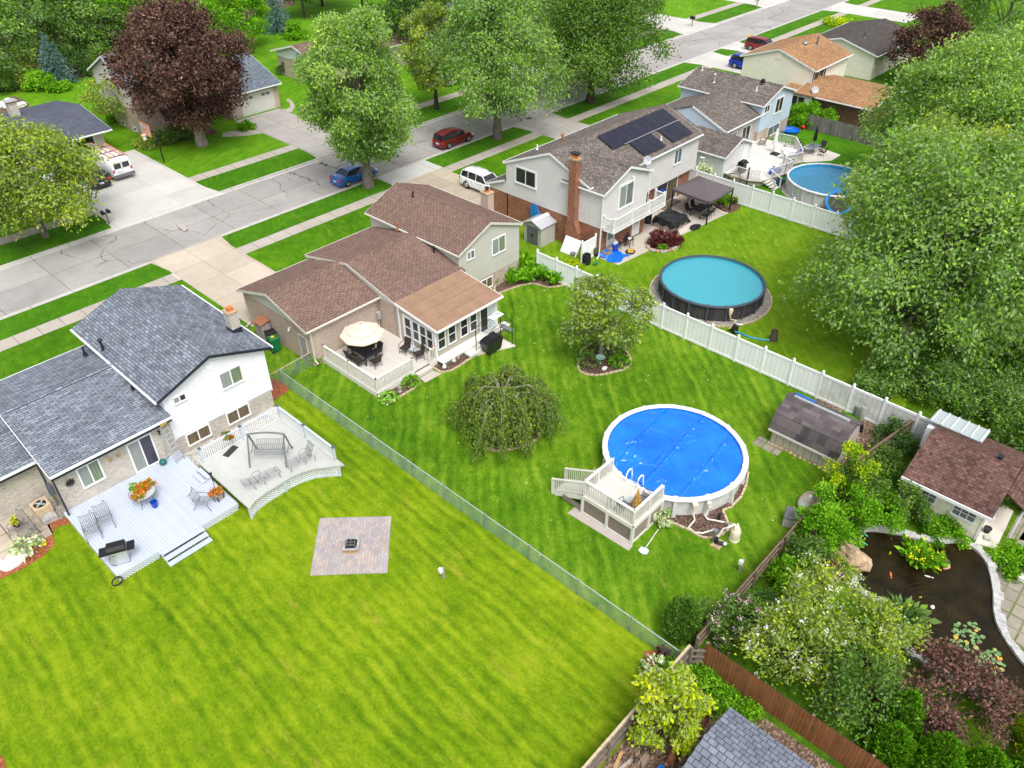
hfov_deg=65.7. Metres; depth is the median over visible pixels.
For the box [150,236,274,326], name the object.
driveway
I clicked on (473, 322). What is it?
window
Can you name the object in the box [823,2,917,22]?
driveway
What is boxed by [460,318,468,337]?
window
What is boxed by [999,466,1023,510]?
undergrowth bush
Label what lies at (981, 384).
undergrowth bush
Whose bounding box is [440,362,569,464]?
weeping tree
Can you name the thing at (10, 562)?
boulder
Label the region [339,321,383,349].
parasol
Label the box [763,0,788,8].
driveway apron
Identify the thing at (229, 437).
flower basket
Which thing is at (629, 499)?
side table
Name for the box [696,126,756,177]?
shed
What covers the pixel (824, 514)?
garden shrub
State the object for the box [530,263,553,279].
fern
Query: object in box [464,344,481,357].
doorstep
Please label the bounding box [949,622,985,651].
water lily
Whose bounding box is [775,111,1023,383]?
silver maple
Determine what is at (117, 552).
gas grill
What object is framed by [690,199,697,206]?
sling chair
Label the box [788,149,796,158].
round table
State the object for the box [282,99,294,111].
footpath
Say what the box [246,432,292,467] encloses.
porch swing
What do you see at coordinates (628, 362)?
hosta
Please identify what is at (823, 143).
sling chair
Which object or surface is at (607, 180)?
house
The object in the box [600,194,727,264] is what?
patio
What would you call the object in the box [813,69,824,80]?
window
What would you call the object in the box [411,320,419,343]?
window
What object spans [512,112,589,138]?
driveway
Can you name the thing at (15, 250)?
lawn
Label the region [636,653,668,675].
hosta
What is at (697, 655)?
wooden fence
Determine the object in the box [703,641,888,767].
wooden fence
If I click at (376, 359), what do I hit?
wicker chair
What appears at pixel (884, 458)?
garden shrub
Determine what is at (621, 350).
hosta
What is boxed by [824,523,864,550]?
garden shrub
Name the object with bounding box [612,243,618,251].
cooler
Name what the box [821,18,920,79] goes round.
house
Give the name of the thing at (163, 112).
window
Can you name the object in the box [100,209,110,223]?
mailbox
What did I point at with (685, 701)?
maple tree
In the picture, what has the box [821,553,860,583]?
garden shrub
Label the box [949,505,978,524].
window
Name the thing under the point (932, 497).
window
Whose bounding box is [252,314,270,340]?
storage cabinet
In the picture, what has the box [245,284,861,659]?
lawn
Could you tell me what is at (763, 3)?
driveway
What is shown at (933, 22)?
copper beech
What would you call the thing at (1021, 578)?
boulder
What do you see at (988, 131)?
maple tree
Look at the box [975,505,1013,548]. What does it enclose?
cottage slab
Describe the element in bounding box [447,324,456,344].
window
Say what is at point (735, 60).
parked car
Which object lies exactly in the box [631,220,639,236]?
door
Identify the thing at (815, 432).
barn shed
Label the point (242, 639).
lawn
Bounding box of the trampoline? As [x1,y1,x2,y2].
[825,190,849,214]
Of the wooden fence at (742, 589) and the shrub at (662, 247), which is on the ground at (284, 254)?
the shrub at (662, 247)
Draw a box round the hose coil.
[626,249,634,253]
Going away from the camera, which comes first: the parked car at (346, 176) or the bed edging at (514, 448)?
the bed edging at (514, 448)
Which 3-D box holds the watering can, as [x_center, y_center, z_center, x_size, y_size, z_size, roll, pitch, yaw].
[-18.898,4.149,43.100,0.386,0.435,0.579,18,41,22]
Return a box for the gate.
[269,352,311,386]
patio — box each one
[0,508,52,558]
[310,516,390,575]
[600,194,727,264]
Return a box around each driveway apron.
[112,192,223,231]
[146,235,220,262]
[318,152,341,160]
[373,159,423,177]
[509,112,548,126]
[683,23,718,35]
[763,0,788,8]
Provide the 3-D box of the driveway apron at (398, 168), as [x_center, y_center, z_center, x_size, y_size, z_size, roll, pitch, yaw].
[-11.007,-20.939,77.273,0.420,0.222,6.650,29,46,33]
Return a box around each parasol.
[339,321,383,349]
[631,488,641,508]
[769,128,780,155]
[812,126,817,150]
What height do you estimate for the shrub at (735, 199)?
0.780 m
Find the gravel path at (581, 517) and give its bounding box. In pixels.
[568,507,632,550]
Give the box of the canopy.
[670,175,733,224]
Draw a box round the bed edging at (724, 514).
[666,470,748,539]
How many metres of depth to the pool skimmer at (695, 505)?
39.78 m
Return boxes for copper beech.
[97,0,259,146]
[884,0,978,77]
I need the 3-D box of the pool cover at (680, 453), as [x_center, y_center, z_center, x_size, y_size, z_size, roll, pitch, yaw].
[8.782,3.551,42.870,7.380,0.235,7.380,29,46,33]
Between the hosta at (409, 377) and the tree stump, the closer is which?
the hosta at (409, 377)
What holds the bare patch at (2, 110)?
on the ground at (186, 158)
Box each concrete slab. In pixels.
[421,371,440,382]
[475,339,515,355]
[803,144,839,162]
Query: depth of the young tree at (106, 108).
83.32 m
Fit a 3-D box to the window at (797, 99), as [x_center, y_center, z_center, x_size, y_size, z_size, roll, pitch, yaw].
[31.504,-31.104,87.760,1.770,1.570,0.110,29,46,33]
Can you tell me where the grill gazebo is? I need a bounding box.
[475,311,513,358]
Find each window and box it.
[75,459,106,489]
[161,107,181,122]
[172,392,187,405]
[185,423,212,446]
[217,364,244,390]
[225,402,251,425]
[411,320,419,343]
[418,323,426,346]
[425,327,433,350]
[437,331,446,350]
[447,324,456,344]
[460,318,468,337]
[467,249,474,261]
[469,313,477,332]
[480,275,492,286]
[491,233,505,256]
[514,165,536,189]
[617,179,634,210]
[673,146,682,165]
[764,103,770,113]
[767,122,779,136]
[773,95,784,114]
[791,94,805,106]
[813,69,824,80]
[919,488,937,505]
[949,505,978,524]
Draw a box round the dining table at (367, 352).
[351,346,376,365]
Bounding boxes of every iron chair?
[6,508,29,538]
[17,514,42,544]
[78,510,102,543]
[90,500,115,532]
[187,487,215,510]
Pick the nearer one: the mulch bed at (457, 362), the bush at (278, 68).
the mulch bed at (457, 362)
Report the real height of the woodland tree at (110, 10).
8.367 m
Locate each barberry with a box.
[644,228,665,246]
[659,228,684,246]
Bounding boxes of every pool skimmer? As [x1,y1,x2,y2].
[692,502,698,515]
[729,308,736,328]
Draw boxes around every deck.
[64,451,238,580]
[187,404,344,518]
[322,321,509,397]
[551,458,664,544]
[724,132,804,190]
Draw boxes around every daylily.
[858,604,911,641]
[880,589,941,640]
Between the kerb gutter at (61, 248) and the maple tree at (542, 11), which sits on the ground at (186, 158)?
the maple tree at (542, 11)
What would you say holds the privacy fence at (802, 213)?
on the lawn at (769, 247)
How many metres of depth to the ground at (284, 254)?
66.84 m
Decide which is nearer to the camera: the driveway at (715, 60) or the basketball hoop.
the basketball hoop
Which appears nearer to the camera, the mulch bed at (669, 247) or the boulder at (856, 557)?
the boulder at (856, 557)
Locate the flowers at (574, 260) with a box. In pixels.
[563,255,586,267]
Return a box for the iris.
[889,532,945,573]
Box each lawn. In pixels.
[0,0,869,340]
[0,3,761,265]
[0,375,667,767]
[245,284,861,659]
[519,205,991,410]
[724,73,1007,252]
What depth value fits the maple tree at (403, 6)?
101.47 m
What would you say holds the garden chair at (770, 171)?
on the deck at (761, 160)
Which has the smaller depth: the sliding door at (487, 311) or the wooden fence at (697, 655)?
the wooden fence at (697, 655)
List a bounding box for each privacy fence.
[536,249,930,441]
[580,233,596,263]
[688,168,900,253]
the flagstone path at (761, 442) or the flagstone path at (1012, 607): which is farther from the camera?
the flagstone path at (761, 442)
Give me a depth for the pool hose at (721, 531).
38.82 m
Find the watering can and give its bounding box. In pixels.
[159,456,169,464]
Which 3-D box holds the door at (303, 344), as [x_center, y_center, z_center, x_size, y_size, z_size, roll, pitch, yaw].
[-13.332,-2.254,50.891,0.910,2.010,0.100,29,46,33]
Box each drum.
[852,406,860,416]
[858,406,867,418]
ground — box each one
[0,0,735,237]
[0,0,1023,767]
[696,323,1023,767]
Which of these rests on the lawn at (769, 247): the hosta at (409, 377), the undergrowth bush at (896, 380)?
the undergrowth bush at (896, 380)
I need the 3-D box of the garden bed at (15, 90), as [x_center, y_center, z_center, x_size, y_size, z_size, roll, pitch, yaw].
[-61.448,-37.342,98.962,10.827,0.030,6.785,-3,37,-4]
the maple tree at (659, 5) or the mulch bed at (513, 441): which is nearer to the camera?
the mulch bed at (513, 441)
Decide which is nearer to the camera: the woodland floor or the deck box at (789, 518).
the deck box at (789, 518)
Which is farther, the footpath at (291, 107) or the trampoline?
the footpath at (291, 107)
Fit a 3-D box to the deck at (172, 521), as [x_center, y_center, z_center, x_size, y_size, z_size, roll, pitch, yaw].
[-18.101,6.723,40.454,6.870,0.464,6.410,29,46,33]
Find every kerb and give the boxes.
[0,0,848,319]
[0,8,761,267]
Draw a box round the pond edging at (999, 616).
[850,525,1023,711]
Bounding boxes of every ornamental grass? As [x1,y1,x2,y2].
[654,643,672,659]
[680,592,716,628]
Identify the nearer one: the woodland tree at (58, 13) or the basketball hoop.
the basketball hoop
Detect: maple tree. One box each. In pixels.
[0,113,115,240]
[290,2,423,188]
[356,0,450,40]
[393,0,473,109]
[416,0,574,139]
[425,0,523,52]
[506,0,680,103]
[511,0,587,35]
[622,0,669,30]
[626,660,718,760]
[829,103,1022,258]
[941,0,1023,67]
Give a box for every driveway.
[39,150,218,227]
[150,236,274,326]
[235,108,336,158]
[376,160,441,184]
[403,168,480,204]
[444,57,556,81]
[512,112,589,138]
[644,14,715,33]
[684,51,741,73]
[721,42,753,52]
[727,0,782,7]
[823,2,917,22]
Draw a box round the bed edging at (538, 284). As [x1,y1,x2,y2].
[493,282,563,293]
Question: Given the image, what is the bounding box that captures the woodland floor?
[2,0,292,79]
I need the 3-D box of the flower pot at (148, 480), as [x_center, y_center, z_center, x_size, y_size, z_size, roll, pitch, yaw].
[-18.659,5.123,40.684,0.702,0.571,0.744,14,40,18]
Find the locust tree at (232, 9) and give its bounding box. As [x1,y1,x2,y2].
[196,0,274,51]
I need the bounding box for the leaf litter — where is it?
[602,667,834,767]
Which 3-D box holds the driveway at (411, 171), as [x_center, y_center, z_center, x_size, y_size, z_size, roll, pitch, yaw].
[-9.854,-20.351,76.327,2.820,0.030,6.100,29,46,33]
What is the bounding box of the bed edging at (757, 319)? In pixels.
[649,273,772,326]
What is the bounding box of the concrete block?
[39,510,58,525]
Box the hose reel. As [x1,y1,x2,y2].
[111,576,122,585]
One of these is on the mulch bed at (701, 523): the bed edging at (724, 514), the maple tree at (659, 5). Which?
the bed edging at (724, 514)
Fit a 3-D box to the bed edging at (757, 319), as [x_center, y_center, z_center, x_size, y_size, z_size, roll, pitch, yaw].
[14.489,-6.598,58.033,8.832,0.135,8.823,29,46,33]
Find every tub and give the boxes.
[652,208,690,231]
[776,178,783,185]
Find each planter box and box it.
[212,491,223,501]
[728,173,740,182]
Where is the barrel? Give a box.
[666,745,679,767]
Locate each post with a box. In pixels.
[438,566,444,578]
[712,528,718,541]
[738,558,744,572]
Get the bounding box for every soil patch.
[814,399,841,412]
[839,419,887,463]
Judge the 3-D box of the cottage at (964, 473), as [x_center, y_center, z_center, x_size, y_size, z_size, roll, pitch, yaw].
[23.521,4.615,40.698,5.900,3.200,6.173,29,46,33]
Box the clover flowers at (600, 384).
[359,214,881,555]
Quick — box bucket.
[150,499,157,508]
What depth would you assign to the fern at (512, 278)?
59.18 m
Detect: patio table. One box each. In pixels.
[691,203,707,217]
[805,142,820,153]
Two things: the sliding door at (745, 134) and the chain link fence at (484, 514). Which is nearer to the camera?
the chain link fence at (484, 514)
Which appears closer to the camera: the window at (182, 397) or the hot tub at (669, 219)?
the window at (182, 397)
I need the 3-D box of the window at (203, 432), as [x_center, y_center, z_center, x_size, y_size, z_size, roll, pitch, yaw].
[-17.619,2.867,44.641,0.110,0.870,1.470,29,46,33]
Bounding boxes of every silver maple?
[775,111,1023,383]
[849,24,1023,179]
[895,114,1023,382]
[941,14,1023,142]
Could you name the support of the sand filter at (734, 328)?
on the lawn at (769, 247)
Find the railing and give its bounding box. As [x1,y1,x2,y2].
[184,406,278,467]
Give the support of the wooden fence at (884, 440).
on the garden ground at (927, 410)
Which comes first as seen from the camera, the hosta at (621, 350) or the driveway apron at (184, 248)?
the hosta at (621, 350)
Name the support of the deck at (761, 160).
on the lawn at (841, 147)
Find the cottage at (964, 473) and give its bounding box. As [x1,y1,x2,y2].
[898,409,1023,539]
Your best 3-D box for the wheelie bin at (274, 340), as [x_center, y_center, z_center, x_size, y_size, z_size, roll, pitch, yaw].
[-15.653,-2.655,52.210,0.722,1.128,0.700,-25,44,-29]
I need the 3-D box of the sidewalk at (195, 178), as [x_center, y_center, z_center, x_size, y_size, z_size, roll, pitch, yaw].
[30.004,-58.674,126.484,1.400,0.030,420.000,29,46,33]
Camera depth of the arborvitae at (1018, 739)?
30.74 m
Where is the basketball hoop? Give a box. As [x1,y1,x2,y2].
[139,121,164,162]
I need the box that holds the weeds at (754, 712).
[721,696,765,726]
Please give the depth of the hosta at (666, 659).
33.44 m
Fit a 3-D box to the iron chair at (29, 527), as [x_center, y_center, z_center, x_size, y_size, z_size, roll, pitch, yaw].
[-23.973,7.186,39.227,0.560,1.185,1.043,8,38,10]
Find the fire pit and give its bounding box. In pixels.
[342,538,359,552]
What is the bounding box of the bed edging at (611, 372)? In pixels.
[577,342,631,375]
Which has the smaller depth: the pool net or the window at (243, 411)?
the pool net
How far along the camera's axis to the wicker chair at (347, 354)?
50.35 m
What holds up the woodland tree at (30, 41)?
on the woodland floor
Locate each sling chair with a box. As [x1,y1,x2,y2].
[614,496,631,510]
[640,488,653,499]
[684,202,693,214]
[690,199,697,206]
[817,139,826,150]
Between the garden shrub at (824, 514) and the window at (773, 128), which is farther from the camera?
the window at (773, 128)
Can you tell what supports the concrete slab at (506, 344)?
on the lawn at (743, 402)
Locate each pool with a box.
[602,404,748,517]
[658,255,766,321]
[782,126,799,133]
[785,163,859,207]
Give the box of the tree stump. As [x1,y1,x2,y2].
[769,329,777,341]
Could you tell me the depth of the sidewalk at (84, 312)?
69.30 m
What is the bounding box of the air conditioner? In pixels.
[29,496,54,520]
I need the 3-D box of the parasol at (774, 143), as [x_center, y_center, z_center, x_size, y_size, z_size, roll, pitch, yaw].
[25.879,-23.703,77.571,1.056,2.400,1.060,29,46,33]
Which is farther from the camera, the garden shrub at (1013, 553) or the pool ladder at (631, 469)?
the pool ladder at (631, 469)
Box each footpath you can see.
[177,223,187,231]
[223,129,260,136]
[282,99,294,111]
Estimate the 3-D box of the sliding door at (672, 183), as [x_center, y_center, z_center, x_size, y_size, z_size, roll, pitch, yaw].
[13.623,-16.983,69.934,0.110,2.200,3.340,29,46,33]
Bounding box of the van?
[91,146,134,179]
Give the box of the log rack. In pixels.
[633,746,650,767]
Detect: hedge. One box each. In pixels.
[788,103,808,126]
[794,99,827,123]
[806,106,839,126]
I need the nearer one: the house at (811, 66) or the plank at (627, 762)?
the plank at (627, 762)
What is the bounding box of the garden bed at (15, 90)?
[1,77,39,92]
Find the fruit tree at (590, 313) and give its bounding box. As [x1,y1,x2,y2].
[557,269,659,354]
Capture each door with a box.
[125,432,159,473]
[241,88,275,116]
[297,333,310,364]
[402,314,413,345]
[479,302,495,333]
[527,225,532,242]
[532,227,537,245]
[606,232,614,245]
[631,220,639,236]
[656,176,678,200]
[741,124,750,138]
[741,143,748,159]
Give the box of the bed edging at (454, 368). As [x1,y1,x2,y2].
[432,356,474,372]
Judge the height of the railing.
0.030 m
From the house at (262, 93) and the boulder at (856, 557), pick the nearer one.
the boulder at (856, 557)
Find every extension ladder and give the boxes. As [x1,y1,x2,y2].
[87,142,115,157]
[101,142,126,155]
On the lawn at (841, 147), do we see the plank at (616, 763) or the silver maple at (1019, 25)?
the silver maple at (1019, 25)
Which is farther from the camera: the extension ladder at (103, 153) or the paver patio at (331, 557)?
the extension ladder at (103, 153)
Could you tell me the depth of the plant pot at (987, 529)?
39.45 m
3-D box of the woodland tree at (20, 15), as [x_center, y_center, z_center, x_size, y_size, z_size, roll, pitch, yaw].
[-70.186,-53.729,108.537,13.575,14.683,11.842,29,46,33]
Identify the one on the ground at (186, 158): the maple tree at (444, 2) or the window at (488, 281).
the maple tree at (444, 2)
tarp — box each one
[597,249,629,262]
[795,393,816,402]
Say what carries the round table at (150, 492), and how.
on the deck at (172, 521)
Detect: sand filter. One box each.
[728,323,742,333]
[729,524,740,543]
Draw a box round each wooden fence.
[582,644,692,767]
[689,648,716,664]
[694,466,849,647]
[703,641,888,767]
[807,114,885,147]
[850,419,913,478]
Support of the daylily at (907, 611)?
on the garden ground at (927, 410)
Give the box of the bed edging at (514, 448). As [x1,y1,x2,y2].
[485,424,541,451]
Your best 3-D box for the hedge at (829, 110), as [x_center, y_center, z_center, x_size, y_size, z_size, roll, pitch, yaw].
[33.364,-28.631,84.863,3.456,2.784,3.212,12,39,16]
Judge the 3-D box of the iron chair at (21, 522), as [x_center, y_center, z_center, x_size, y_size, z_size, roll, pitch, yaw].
[-24.731,6.926,39.574,0.560,1.185,1.043,8,38,10]
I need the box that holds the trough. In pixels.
[983,534,990,541]
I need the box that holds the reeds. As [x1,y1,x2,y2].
[927,549,950,568]
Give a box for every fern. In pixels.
[503,267,527,283]
[513,261,526,272]
[515,265,536,282]
[519,250,532,266]
[520,260,544,275]
[525,253,535,265]
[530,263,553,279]
[544,269,563,284]
[546,272,562,280]
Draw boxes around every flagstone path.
[752,436,784,455]
[996,532,1023,648]
[1006,509,1023,539]
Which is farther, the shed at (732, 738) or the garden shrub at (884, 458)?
the garden shrub at (884, 458)
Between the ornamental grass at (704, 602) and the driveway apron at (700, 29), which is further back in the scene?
the driveway apron at (700, 29)
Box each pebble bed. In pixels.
[49,497,65,518]
[651,276,770,325]
[780,181,861,210]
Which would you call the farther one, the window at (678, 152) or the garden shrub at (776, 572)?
the window at (678, 152)
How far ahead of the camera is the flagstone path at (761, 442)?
44.87 m
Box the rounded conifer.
[661,593,704,646]
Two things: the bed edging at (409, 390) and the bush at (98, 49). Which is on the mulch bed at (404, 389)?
the bed edging at (409, 390)
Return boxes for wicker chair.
[343,350,357,359]
[350,354,365,366]
[369,354,381,368]
[370,341,382,356]
[399,336,411,352]
[413,342,424,361]
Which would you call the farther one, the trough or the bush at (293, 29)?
the bush at (293, 29)
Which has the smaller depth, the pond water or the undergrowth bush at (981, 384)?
the pond water
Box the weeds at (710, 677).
[687,661,725,700]
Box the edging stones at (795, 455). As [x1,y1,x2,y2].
[770,442,830,473]
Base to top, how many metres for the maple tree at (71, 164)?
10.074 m
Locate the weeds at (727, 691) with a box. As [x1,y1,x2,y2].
[701,679,749,721]
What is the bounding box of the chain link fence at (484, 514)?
[278,368,681,657]
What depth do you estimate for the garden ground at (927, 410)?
33.74 m
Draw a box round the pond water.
[858,532,1023,692]
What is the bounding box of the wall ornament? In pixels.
[65,479,74,486]
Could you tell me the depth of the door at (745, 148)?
76.07 m
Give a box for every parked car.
[80,165,111,188]
[329,164,377,186]
[432,127,473,148]
[459,165,496,190]
[728,52,743,68]
[744,36,772,49]
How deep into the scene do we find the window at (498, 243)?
57.26 m
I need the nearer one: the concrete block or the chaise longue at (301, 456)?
the concrete block
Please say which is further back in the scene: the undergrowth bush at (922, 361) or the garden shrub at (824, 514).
the undergrowth bush at (922, 361)
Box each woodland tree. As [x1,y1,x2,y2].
[0,0,35,42]
[0,0,36,88]
[0,0,59,66]
[0,0,86,51]
[16,0,111,64]
[50,0,130,57]
[81,0,144,53]
[92,0,183,21]
[280,0,320,17]
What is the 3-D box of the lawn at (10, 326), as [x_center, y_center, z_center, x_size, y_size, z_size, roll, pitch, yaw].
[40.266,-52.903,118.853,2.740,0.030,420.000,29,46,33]
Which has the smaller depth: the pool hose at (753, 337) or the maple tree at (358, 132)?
the pool hose at (753, 337)
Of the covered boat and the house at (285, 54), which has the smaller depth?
the covered boat
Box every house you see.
[0,98,112,171]
[0,285,274,522]
[87,52,281,134]
[236,182,522,365]
[270,22,411,82]
[485,104,703,259]
[667,66,797,140]
[740,33,904,128]
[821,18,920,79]
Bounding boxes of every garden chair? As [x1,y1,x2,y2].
[759,134,769,145]
[768,166,780,174]
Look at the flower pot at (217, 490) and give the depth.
40.57 m
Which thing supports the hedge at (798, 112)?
on the ground at (284, 254)
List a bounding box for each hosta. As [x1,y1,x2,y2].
[7,533,44,562]
[377,389,399,404]
[400,374,420,387]
[574,351,599,368]
[578,339,603,357]
[603,341,624,355]
[607,353,631,369]
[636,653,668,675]
[656,655,675,668]
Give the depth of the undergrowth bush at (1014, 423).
43.59 m
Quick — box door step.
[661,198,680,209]
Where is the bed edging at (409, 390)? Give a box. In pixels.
[381,378,421,403]
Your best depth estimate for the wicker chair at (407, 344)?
51.34 m
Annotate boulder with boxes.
[0,549,28,571]
[17,101,26,107]
[835,539,871,571]
[1016,572,1023,582]
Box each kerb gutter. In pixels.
[0,0,846,317]
[0,6,771,270]
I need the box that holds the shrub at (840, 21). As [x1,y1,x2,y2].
[821,12,854,26]
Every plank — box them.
[613,750,623,767]
[619,758,632,767]
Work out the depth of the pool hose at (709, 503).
40.13 m
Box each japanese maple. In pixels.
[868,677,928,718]
[882,634,1023,753]
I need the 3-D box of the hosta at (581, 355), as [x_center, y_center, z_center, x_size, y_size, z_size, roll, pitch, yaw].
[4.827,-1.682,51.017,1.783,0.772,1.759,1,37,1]
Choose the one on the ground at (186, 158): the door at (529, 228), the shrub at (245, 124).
the shrub at (245, 124)
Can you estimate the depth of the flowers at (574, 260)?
61.65 m
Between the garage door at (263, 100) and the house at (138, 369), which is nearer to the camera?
the house at (138, 369)
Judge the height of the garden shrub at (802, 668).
3.645 m
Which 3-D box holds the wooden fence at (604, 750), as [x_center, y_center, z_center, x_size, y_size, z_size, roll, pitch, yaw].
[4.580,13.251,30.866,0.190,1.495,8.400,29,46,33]
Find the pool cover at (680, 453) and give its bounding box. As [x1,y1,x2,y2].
[608,408,742,496]
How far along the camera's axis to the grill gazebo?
51.98 m
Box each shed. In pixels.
[523,212,556,247]
[682,707,814,767]
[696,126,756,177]
[768,392,863,468]
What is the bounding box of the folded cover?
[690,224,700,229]
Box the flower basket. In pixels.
[220,430,234,441]
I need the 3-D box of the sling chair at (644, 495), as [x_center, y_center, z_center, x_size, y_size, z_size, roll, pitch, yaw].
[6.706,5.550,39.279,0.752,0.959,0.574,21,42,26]
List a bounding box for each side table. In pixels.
[409,346,418,351]
[627,496,633,508]
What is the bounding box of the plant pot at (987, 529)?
[983,525,991,533]
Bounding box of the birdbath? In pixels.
[596,354,604,363]
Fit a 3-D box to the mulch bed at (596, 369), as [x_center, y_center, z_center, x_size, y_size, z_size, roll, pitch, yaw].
[5.841,-1.549,51.537,3.407,0.050,3.928,29,46,33]
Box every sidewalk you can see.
[0,0,880,351]
[0,2,743,244]
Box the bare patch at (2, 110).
[0,96,28,113]
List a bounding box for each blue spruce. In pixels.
[35,31,81,85]
[257,0,289,35]
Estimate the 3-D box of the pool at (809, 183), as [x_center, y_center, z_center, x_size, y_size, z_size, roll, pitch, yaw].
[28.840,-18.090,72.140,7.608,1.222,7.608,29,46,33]
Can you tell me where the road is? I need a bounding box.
[0,0,844,316]
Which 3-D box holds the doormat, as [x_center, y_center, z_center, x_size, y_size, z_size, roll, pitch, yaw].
[-15.411,3.680,43.459,0.401,0.019,0.903,14,40,18]
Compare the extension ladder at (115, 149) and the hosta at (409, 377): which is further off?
the extension ladder at (115, 149)
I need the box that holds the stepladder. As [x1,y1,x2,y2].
[159,422,184,463]
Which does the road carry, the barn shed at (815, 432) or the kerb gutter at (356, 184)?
the kerb gutter at (356, 184)
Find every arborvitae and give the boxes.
[857,720,917,767]
[873,689,926,748]
[906,730,969,767]
[947,745,1014,767]
[1001,688,1023,743]
[1008,754,1023,767]
[1010,734,1023,757]
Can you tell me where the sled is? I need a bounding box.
[530,203,539,216]
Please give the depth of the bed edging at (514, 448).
44.63 m
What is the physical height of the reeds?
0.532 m
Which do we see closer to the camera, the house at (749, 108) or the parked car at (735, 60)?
the house at (749, 108)
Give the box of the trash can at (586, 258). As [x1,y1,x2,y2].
[582,252,590,265]
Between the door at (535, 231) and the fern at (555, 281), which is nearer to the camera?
the fern at (555, 281)
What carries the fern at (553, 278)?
on the lawn at (769, 247)
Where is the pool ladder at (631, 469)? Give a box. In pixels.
[625,468,643,488]
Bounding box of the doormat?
[222,445,238,456]
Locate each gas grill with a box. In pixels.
[99,539,134,565]
[736,159,748,173]
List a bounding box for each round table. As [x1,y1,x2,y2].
[128,484,157,506]
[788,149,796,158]
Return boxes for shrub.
[105,113,118,123]
[130,133,162,149]
[151,127,177,145]
[165,122,194,141]
[235,119,256,130]
[307,354,321,363]
[653,507,672,527]
[657,243,668,249]
[692,160,713,173]
[704,588,779,658]
[716,194,730,205]
[726,588,865,717]
[728,196,738,202]
[733,587,778,625]
[760,552,811,599]
[767,548,875,654]
[778,531,836,579]
[792,499,857,555]
[805,633,928,747]
[809,475,881,537]
[817,559,846,587]
[818,437,883,498]
[820,591,932,702]
[821,12,854,26]
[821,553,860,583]
[824,456,893,511]
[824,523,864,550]
[843,488,908,538]
[851,439,905,484]
[868,413,920,460]
[881,480,937,524]
[917,508,976,550]
[986,538,1023,583]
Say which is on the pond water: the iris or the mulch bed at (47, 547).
the iris
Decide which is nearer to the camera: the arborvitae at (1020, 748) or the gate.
the arborvitae at (1020, 748)
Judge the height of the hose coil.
0.254 m
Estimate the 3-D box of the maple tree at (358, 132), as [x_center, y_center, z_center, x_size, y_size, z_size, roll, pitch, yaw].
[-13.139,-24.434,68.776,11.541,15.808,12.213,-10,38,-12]
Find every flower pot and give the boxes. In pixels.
[8,515,18,525]
[129,482,140,490]
[130,487,145,502]
[135,480,148,491]
[140,476,157,489]
[206,486,223,496]
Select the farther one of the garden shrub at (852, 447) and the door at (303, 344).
the door at (303, 344)
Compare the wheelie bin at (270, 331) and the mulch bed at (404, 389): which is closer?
the mulch bed at (404, 389)
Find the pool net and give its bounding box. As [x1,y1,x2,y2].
[638,529,658,554]
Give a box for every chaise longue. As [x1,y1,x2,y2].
[240,466,280,489]
[284,440,315,471]
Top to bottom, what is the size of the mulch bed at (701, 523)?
0.050 m
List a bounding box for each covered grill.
[479,331,502,354]
[644,214,651,223]
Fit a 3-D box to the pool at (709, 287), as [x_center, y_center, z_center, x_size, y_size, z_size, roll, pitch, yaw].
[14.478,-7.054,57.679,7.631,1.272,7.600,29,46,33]
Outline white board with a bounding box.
[560,235,580,256]
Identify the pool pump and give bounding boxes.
[710,536,726,549]
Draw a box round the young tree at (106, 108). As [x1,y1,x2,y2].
[74,75,125,117]
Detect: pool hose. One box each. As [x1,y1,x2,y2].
[688,516,712,533]
[703,501,734,524]
[717,524,735,536]
[735,331,769,340]
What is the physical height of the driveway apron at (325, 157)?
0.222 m
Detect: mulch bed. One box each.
[0,518,70,578]
[0,756,5,767]
[161,129,216,144]
[270,379,288,400]
[384,378,418,400]
[434,353,469,370]
[482,420,540,450]
[495,265,561,291]
[579,345,629,375]
[643,650,661,673]
[650,240,676,250]
[667,472,746,537]
[676,710,714,733]
[713,201,740,212]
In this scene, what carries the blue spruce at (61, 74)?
on the ground at (186, 158)
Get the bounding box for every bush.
[0,44,42,85]
[0,57,20,92]
[20,68,55,90]
[41,78,73,93]
[44,41,90,77]
[77,38,114,77]
[274,62,284,72]
[281,19,310,40]
[850,369,893,398]
[858,343,926,399]
[877,349,975,409]
[904,353,992,416]
[947,367,1023,424]
[972,365,1023,426]
[986,409,1023,452]
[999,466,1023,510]
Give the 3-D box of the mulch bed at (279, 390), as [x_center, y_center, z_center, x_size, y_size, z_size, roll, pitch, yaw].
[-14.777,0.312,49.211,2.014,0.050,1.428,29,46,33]
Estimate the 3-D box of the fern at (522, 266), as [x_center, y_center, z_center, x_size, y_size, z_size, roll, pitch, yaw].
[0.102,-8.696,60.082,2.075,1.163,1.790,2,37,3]
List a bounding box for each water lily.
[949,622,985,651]
[975,648,1005,675]
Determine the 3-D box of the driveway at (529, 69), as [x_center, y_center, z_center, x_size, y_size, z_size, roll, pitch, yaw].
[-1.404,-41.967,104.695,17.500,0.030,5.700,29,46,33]
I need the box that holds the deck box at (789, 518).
[782,505,801,527]
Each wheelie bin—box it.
[263,328,276,342]
[267,334,280,354]

